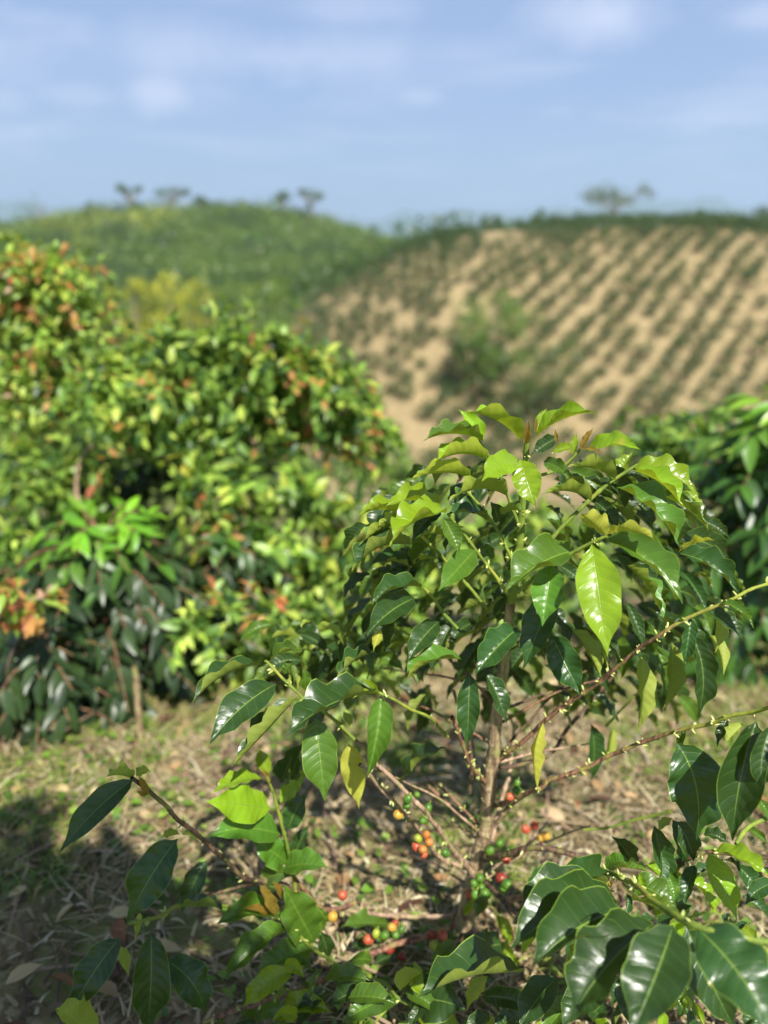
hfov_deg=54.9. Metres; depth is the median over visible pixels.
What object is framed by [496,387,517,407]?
coffee shrub
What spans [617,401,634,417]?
coffee shrub
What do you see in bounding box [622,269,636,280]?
coffee shrub
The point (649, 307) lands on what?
coffee shrub
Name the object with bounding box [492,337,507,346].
coffee shrub
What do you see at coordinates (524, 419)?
coffee shrub
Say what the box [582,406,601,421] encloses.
coffee shrub
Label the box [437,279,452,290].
coffee shrub
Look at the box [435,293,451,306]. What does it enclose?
coffee shrub
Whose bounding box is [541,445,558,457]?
coffee shrub
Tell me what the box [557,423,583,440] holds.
coffee shrub
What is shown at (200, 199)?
tree
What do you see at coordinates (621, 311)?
coffee shrub
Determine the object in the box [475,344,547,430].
shrub
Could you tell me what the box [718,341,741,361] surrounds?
coffee shrub
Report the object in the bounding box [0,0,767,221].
sky
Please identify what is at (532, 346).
coffee shrub
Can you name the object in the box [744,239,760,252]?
coffee shrub
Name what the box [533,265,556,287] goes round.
coffee shrub
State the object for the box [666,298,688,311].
coffee shrub
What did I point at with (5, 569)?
coffee bush
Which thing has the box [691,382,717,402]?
coffee shrub
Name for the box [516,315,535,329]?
coffee shrub
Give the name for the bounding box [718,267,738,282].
coffee shrub
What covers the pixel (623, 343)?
coffee shrub
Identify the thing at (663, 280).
coffee shrub
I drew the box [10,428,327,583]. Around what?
leafy shrub
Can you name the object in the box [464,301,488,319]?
coffee shrub
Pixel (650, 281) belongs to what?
coffee shrub
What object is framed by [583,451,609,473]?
coffee shrub
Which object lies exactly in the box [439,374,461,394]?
coffee shrub
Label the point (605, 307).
coffee shrub
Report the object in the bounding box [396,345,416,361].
coffee shrub
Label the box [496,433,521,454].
coffee shrub
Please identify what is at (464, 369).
shrub
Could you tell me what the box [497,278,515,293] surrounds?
coffee shrub
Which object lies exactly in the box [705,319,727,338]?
coffee shrub
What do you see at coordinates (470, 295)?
coffee shrub
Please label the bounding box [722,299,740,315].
coffee shrub
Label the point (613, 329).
coffee shrub
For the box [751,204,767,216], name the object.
tree
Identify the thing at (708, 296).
coffee shrub
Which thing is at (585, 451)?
coffee shrub
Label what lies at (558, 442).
coffee shrub
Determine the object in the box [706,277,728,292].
coffee shrub
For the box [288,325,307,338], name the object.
coffee shrub
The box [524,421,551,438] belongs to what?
coffee shrub
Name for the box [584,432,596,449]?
coffee shrub
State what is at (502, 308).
coffee shrub
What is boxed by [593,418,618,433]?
coffee shrub
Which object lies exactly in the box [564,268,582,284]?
coffee shrub
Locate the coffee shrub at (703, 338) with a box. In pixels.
[691,329,717,353]
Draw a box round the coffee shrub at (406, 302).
[398,296,417,310]
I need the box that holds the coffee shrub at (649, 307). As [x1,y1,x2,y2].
[641,300,658,317]
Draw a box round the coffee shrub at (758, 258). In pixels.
[752,254,767,266]
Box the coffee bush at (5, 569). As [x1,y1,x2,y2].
[0,559,103,707]
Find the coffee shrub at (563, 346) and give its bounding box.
[556,340,572,352]
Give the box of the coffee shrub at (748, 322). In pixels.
[737,311,761,334]
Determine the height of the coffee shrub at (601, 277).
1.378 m
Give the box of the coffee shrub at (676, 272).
[668,262,688,284]
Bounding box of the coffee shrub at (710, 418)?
[701,409,722,428]
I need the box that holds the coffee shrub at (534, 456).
[520,439,548,469]
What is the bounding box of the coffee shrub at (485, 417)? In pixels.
[474,405,493,426]
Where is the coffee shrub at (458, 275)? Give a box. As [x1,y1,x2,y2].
[450,271,465,283]
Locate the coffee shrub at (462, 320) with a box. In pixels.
[447,306,477,329]
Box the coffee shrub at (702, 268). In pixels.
[692,261,714,276]
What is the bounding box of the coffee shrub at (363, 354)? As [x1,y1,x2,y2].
[355,347,370,361]
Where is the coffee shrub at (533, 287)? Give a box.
[523,282,544,296]
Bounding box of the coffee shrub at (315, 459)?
[309,454,325,470]
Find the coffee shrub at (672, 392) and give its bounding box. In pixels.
[659,381,683,405]
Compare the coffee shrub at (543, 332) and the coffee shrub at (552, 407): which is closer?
the coffee shrub at (552, 407)
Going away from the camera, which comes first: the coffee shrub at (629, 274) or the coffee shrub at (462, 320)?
the coffee shrub at (462, 320)
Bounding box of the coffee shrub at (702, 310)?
[694,305,710,319]
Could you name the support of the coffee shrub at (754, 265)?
on the ground at (414, 431)
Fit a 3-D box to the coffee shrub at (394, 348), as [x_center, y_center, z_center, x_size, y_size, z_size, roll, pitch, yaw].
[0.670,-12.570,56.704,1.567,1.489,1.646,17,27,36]
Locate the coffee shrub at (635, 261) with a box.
[627,254,648,271]
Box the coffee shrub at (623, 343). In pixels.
[610,334,632,350]
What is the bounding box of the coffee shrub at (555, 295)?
[548,289,560,305]
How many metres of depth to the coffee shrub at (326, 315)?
62.66 m
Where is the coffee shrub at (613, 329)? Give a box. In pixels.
[600,314,626,332]
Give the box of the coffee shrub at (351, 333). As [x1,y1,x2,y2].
[338,323,361,341]
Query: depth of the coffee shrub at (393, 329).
58.33 m
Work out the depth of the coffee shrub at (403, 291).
62.51 m
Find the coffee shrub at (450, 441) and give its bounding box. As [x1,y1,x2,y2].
[442,435,455,443]
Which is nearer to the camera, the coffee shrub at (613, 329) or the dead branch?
the dead branch
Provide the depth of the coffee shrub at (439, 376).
53.18 m
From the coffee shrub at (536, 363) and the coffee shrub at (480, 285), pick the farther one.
the coffee shrub at (480, 285)
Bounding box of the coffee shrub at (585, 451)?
[574,437,591,458]
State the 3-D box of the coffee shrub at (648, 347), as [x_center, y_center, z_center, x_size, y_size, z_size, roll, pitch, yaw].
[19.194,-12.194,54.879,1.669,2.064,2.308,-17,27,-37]
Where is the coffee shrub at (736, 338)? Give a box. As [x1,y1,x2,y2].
[727,333,747,345]
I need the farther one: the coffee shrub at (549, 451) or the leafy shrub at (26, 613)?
the coffee shrub at (549, 451)
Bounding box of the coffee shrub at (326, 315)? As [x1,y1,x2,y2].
[320,307,337,323]
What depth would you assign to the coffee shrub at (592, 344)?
55.34 m
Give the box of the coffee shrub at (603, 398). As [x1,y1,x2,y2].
[589,384,613,408]
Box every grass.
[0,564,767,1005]
[0,584,767,1023]
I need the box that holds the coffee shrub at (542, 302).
[531,292,554,311]
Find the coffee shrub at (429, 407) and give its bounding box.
[413,395,441,418]
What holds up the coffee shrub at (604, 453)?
on the ground at (414, 431)
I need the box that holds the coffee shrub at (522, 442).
[513,435,533,449]
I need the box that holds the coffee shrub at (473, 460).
[466,451,489,465]
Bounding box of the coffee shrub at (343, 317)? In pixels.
[332,309,349,324]
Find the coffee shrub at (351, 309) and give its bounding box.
[343,301,361,315]
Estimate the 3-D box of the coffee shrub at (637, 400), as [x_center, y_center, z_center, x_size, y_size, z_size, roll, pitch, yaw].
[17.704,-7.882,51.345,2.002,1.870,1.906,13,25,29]
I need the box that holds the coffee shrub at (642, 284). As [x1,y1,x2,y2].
[627,273,654,294]
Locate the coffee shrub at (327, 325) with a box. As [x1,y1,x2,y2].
[317,316,332,337]
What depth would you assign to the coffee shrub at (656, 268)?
61.06 m
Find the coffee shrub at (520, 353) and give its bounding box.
[511,346,530,361]
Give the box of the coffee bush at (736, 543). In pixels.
[733,539,765,644]
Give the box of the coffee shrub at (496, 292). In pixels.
[489,285,504,304]
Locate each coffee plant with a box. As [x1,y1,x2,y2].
[56,401,767,1023]
[417,721,767,1023]
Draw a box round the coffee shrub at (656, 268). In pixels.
[647,259,663,276]
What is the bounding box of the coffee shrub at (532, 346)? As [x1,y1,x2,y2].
[521,338,539,352]
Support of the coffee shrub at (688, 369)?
on the ground at (414, 431)
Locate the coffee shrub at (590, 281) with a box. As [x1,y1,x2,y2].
[579,277,597,291]
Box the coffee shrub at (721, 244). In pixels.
[712,237,733,254]
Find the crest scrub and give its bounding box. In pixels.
[269,207,750,302]
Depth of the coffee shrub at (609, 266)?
62.26 m
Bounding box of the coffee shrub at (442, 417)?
[434,407,459,423]
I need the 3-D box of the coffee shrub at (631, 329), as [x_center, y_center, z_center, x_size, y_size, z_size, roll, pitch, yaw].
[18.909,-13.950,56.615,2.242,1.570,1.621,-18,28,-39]
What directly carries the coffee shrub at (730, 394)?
on the ground at (414, 431)
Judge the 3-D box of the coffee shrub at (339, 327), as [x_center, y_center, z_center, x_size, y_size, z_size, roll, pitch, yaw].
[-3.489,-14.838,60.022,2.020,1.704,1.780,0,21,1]
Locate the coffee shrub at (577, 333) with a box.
[560,324,590,343]
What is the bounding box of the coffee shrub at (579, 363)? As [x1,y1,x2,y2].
[561,356,582,374]
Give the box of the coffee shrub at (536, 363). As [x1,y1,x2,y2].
[533,354,553,374]
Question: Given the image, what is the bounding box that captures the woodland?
[0,196,473,387]
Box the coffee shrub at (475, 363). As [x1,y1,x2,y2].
[464,357,487,375]
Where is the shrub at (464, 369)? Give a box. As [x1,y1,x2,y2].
[441,334,492,398]
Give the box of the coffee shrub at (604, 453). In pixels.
[592,448,613,461]
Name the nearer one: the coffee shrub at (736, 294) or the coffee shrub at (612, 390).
the coffee shrub at (612, 390)
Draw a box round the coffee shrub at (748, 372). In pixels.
[736,367,756,380]
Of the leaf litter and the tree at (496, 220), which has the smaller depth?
the leaf litter
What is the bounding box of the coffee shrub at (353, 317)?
[346,308,366,329]
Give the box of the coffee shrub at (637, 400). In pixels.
[624,385,650,409]
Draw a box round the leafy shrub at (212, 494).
[161,445,376,619]
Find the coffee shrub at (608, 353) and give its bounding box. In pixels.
[603,347,620,365]
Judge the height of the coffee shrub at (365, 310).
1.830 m
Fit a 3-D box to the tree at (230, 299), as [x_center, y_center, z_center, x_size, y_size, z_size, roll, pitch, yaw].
[-11.124,-15.100,58.737,3.609,7.175,5.195,20,29,41]
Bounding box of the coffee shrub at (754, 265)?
[746,256,767,276]
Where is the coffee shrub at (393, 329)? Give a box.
[385,322,398,337]
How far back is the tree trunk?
2.39 m
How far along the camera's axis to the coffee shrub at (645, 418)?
49.56 m
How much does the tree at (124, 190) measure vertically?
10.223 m
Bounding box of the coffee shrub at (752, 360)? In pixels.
[743,355,760,367]
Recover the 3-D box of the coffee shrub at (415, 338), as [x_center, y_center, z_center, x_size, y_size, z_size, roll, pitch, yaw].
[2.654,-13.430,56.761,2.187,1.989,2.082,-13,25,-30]
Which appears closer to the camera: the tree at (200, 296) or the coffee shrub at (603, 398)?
the tree at (200, 296)
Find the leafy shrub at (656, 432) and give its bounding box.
[591,397,754,608]
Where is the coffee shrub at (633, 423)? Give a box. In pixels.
[623,410,660,434]
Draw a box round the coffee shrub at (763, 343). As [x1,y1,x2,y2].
[749,334,767,354]
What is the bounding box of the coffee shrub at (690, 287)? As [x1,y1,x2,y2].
[676,278,703,300]
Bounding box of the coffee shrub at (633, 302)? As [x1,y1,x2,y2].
[622,292,646,309]
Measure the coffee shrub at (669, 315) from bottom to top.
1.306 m
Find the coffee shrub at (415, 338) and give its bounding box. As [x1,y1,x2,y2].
[407,324,432,349]
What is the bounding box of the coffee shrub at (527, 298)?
[517,290,533,301]
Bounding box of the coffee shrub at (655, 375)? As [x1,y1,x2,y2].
[646,364,666,383]
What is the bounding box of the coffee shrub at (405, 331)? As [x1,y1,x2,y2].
[397,324,415,344]
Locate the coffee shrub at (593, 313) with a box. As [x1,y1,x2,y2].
[582,311,601,323]
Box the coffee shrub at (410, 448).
[395,442,413,457]
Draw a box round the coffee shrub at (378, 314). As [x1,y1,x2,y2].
[371,309,386,320]
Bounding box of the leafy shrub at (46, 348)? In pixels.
[0,230,181,546]
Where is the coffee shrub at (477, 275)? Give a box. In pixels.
[464,264,484,281]
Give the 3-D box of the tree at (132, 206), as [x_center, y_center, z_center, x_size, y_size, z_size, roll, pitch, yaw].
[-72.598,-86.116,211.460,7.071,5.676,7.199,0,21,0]
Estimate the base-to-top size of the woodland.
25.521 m
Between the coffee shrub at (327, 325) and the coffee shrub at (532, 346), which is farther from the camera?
the coffee shrub at (327, 325)
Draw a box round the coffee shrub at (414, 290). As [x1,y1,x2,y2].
[407,280,428,299]
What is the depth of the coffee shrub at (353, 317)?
60.55 m
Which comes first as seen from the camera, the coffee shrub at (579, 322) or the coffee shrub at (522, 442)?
the coffee shrub at (522, 442)
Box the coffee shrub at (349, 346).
[337,338,359,358]
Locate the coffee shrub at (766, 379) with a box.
[761,374,767,387]
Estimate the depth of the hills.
3009.68 m
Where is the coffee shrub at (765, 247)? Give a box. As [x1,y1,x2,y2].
[758,240,767,253]
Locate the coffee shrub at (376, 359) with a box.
[367,350,386,368]
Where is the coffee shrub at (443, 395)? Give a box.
[429,390,453,407]
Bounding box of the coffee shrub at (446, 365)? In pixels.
[438,355,456,374]
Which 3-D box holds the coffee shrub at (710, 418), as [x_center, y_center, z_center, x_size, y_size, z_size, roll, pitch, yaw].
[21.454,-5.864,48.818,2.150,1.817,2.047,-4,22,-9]
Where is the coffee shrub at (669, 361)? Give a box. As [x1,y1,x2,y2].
[655,347,680,374]
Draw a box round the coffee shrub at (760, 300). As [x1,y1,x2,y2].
[752,289,767,309]
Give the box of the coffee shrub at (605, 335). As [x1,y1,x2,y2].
[594,327,613,342]
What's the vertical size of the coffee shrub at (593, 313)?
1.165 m
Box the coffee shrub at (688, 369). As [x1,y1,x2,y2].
[669,352,700,379]
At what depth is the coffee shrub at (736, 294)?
57.63 m
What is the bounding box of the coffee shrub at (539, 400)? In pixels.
[527,394,550,409]
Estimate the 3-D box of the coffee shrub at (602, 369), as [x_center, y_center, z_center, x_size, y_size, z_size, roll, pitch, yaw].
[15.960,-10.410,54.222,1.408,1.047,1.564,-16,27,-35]
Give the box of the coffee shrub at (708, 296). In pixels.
[698,285,725,305]
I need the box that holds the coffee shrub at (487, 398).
[478,396,505,420]
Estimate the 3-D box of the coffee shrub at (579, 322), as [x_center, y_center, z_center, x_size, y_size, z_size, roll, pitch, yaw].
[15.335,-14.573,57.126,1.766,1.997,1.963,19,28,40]
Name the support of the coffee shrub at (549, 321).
on the ground at (414, 431)
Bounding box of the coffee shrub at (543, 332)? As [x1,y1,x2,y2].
[530,318,553,340]
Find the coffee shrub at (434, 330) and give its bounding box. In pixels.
[425,324,444,337]
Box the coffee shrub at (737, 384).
[724,373,749,393]
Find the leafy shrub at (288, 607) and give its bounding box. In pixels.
[158,575,412,724]
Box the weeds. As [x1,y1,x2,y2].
[0,569,767,1023]
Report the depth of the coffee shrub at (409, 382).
52.32 m
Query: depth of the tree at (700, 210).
77.82 m
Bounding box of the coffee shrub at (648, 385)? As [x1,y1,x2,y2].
[632,372,660,393]
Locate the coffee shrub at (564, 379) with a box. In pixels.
[553,374,573,386]
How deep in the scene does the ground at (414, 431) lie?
44.98 m
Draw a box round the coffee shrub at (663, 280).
[656,272,678,291]
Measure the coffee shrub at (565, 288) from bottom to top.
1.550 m
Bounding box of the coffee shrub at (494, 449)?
[481,440,509,458]
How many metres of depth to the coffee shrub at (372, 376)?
54.07 m
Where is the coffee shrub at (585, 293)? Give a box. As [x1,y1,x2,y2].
[570,281,593,304]
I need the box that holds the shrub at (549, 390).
[503,328,591,417]
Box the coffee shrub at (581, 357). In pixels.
[569,343,593,362]
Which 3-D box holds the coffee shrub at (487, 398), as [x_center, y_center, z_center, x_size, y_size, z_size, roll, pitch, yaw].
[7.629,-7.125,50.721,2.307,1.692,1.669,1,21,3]
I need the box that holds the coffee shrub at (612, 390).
[602,378,623,395]
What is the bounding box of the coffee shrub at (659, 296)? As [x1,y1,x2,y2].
[647,285,669,304]
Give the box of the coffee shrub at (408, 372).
[398,367,416,379]
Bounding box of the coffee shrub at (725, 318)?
[715,312,735,327]
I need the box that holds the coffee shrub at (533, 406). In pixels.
[518,401,535,416]
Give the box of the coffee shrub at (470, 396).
[460,388,481,406]
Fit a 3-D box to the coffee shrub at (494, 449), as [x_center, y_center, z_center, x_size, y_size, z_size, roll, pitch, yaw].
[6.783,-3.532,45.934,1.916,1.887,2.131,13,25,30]
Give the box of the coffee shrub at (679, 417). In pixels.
[666,409,690,435]
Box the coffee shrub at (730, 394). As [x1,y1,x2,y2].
[716,389,741,408]
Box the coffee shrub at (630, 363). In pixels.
[618,354,645,374]
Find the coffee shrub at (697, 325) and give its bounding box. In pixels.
[680,311,709,332]
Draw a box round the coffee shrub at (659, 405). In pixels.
[648,388,676,418]
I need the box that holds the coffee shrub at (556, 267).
[543,264,565,278]
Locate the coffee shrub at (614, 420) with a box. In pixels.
[604,411,631,430]
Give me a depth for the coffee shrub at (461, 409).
50.61 m
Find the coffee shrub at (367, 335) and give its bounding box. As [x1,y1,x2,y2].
[356,329,373,344]
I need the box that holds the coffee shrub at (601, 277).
[591,268,609,283]
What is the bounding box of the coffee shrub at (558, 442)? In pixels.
[549,429,563,447]
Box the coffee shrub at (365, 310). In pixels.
[356,299,374,317]
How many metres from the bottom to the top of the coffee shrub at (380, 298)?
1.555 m
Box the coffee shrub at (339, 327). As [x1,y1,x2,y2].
[329,319,349,338]
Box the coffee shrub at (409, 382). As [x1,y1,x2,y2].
[389,376,417,400]
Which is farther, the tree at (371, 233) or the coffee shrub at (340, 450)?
the tree at (371, 233)
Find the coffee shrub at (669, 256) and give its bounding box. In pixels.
[655,249,677,266]
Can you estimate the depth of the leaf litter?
1.89 m
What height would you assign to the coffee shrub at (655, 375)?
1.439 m
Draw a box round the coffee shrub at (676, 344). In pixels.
[663,335,687,355]
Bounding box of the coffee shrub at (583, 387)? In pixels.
[569,375,593,398]
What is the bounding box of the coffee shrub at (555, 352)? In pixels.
[543,344,563,364]
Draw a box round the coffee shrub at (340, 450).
[329,445,342,461]
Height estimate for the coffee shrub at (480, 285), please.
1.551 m
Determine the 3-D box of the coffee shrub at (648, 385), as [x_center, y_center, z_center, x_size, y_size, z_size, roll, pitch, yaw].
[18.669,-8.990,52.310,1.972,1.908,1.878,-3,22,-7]
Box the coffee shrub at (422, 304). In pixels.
[414,296,430,311]
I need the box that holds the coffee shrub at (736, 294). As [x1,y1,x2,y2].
[731,289,746,299]
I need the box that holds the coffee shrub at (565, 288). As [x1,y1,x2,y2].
[556,280,572,294]
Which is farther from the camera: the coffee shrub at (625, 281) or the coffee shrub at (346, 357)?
the coffee shrub at (625, 281)
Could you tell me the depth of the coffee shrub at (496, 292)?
59.70 m
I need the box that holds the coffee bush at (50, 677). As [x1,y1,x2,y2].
[0,617,131,756]
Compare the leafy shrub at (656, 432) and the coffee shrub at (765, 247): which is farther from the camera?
the coffee shrub at (765, 247)
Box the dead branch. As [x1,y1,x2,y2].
[74,444,93,512]
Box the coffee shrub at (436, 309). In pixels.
[423,298,445,317]
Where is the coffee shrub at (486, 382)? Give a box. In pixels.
[484,367,505,385]
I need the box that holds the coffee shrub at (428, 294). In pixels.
[420,280,440,304]
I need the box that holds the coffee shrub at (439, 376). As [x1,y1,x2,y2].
[421,366,447,387]
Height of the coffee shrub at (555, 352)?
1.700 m
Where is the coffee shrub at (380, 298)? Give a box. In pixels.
[376,288,392,305]
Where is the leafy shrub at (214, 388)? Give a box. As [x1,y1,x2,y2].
[30,293,408,556]
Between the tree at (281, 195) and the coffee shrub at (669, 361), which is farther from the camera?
the tree at (281, 195)
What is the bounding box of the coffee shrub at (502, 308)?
[492,294,519,315]
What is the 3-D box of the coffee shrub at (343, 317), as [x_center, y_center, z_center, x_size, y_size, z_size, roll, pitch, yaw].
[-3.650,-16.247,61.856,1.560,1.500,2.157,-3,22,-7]
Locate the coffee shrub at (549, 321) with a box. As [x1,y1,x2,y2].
[537,310,564,331]
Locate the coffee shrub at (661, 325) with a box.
[650,316,674,336]
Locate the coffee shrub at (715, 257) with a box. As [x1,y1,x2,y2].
[703,245,728,266]
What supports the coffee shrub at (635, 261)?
on the ground at (414, 431)
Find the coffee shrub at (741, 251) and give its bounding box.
[733,243,757,262]
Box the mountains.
[0,196,767,234]
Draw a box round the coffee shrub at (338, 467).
[324,457,342,477]
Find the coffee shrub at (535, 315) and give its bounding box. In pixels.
[527,309,540,321]
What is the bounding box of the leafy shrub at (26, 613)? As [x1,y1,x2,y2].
[0,576,69,726]
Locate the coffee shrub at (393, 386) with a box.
[382,379,398,396]
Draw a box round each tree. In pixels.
[9,192,65,224]
[79,199,106,216]
[101,276,163,347]
[114,182,141,206]
[118,201,142,214]
[127,268,206,333]
[153,185,190,215]
[158,279,219,332]
[181,271,217,331]
[193,195,209,207]
[212,276,275,333]
[271,190,291,218]
[291,282,327,348]
[296,187,323,225]
[365,225,374,249]
[390,220,403,240]
[448,286,541,388]
[478,213,502,228]
[534,207,546,226]
[578,180,656,216]
[697,208,712,214]
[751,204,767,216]
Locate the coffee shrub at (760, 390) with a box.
[747,375,767,399]
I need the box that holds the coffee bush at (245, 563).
[155,519,301,688]
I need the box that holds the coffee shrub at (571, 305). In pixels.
[559,296,581,313]
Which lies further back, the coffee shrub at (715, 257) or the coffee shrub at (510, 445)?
the coffee shrub at (715, 257)
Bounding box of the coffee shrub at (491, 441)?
[481,432,499,449]
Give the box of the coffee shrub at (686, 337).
[673,328,695,346]
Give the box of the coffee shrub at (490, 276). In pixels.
[481,266,500,284]
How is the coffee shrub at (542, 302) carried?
on the ground at (414, 431)
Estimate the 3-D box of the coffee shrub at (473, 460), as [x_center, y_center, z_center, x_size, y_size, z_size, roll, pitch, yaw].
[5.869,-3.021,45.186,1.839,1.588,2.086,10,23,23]
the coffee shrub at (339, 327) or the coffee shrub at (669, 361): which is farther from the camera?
the coffee shrub at (339, 327)
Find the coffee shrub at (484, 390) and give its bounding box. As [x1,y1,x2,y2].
[476,384,494,396]
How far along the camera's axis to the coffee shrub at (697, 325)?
55.96 m
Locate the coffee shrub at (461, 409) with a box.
[446,396,472,414]
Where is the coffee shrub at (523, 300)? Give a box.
[508,292,528,310]
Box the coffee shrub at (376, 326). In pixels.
[369,320,386,334]
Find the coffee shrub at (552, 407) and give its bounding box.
[546,396,570,409]
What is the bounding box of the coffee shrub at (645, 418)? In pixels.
[634,410,660,425]
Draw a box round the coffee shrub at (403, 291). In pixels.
[396,283,412,297]
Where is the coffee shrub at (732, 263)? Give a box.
[726,256,743,271]
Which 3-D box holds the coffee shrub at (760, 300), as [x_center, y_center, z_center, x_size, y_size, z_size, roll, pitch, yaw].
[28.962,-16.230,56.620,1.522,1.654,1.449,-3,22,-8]
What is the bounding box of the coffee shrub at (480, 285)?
[470,278,491,294]
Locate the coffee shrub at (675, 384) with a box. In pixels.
[668,377,687,390]
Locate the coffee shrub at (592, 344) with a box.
[581,333,604,355]
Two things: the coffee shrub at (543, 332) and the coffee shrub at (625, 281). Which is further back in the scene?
the coffee shrub at (625, 281)
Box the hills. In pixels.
[363,227,559,239]
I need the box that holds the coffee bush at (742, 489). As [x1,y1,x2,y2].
[617,384,767,692]
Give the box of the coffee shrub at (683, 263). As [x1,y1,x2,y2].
[676,256,692,269]
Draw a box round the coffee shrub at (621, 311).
[609,301,634,319]
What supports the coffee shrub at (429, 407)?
on the ground at (414, 431)
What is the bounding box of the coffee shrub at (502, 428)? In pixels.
[492,422,512,439]
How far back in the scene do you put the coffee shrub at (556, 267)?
62.45 m
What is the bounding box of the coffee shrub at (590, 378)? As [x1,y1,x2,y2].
[578,367,600,384]
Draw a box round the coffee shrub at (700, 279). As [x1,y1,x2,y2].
[688,273,704,284]
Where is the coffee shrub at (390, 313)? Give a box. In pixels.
[382,303,399,323]
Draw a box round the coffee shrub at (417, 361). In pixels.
[414,356,429,368]
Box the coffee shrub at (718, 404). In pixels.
[700,391,729,416]
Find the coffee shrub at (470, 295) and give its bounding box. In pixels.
[463,285,481,302]
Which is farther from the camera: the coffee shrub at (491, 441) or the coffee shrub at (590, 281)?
the coffee shrub at (590, 281)
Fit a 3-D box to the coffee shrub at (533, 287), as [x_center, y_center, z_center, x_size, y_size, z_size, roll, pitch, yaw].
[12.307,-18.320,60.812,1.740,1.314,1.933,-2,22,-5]
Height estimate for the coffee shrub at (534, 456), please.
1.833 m
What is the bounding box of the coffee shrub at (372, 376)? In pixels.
[363,374,379,387]
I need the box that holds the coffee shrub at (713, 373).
[702,363,726,388]
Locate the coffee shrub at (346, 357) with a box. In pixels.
[343,352,356,365]
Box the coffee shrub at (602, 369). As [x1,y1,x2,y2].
[591,363,610,376]
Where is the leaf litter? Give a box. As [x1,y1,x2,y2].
[0,592,767,1023]
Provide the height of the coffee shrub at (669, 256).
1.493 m
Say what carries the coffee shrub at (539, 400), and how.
on the ground at (414, 431)
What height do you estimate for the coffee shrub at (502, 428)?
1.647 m
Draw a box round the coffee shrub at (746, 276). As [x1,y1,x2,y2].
[737,262,762,288]
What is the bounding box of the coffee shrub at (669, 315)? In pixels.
[663,307,681,321]
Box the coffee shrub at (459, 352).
[448,341,470,357]
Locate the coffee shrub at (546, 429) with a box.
[531,406,556,431]
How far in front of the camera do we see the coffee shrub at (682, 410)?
49.58 m
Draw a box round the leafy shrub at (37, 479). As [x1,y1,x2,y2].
[0,431,110,573]
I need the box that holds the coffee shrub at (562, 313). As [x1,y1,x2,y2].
[554,307,568,322]
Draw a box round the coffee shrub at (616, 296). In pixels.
[602,287,623,303]
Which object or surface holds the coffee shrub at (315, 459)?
on the ground at (414, 431)
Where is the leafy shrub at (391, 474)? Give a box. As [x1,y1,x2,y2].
[303,450,463,534]
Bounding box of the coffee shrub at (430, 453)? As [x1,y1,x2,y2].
[413,446,438,465]
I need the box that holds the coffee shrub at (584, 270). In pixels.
[574,260,595,276]
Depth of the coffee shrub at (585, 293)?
59.82 m
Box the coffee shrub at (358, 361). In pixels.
[352,355,378,379]
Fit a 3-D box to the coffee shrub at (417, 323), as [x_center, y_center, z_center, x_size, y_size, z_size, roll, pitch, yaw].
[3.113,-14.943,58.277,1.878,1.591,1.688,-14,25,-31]
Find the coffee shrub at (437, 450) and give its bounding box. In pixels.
[431,442,449,459]
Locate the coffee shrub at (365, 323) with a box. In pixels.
[357,316,369,331]
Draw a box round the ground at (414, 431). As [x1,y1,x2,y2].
[0,217,767,1023]
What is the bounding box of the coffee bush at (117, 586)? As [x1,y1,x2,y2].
[0,496,244,731]
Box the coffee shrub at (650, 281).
[644,273,658,287]
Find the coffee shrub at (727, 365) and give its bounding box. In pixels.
[710,360,733,375]
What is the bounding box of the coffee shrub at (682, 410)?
[674,406,701,420]
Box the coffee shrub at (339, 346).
[328,337,343,351]
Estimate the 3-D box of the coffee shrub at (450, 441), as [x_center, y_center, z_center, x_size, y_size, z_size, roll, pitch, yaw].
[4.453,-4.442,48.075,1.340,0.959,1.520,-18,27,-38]
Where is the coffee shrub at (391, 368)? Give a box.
[383,355,404,376]
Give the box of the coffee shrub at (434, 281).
[425,275,440,290]
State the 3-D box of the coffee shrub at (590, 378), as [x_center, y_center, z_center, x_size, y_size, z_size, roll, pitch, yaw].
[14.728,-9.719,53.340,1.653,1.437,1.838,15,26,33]
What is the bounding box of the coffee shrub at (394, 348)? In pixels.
[382,339,401,357]
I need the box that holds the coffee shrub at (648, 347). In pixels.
[627,335,656,359]
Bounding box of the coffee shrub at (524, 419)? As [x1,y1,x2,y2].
[507,407,530,423]
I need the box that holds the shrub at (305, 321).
[292,314,311,464]
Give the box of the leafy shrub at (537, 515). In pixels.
[362,489,626,634]
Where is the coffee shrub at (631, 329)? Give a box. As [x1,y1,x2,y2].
[620,322,644,340]
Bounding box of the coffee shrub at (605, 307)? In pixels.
[594,300,612,313]
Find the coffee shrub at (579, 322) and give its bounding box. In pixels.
[572,311,596,331]
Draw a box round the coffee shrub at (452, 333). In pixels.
[438,327,464,342]
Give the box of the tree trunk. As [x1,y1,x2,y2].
[131,665,143,738]
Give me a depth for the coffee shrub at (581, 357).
54.69 m
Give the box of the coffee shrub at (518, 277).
[508,270,528,286]
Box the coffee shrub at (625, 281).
[609,270,637,292]
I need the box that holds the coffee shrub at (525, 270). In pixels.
[517,263,535,278]
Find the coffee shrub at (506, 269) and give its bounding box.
[494,262,511,279]
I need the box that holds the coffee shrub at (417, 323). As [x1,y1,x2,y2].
[413,314,430,330]
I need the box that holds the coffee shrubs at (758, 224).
[283,206,767,323]
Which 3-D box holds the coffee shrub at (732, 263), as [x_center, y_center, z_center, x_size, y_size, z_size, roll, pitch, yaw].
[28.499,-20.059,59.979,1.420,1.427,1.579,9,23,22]
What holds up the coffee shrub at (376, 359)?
on the ground at (414, 431)
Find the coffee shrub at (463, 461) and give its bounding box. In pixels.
[458,454,470,466]
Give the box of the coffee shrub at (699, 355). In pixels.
[688,348,708,365]
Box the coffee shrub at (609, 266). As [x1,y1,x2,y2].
[601,260,615,273]
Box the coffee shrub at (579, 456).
[563,450,585,468]

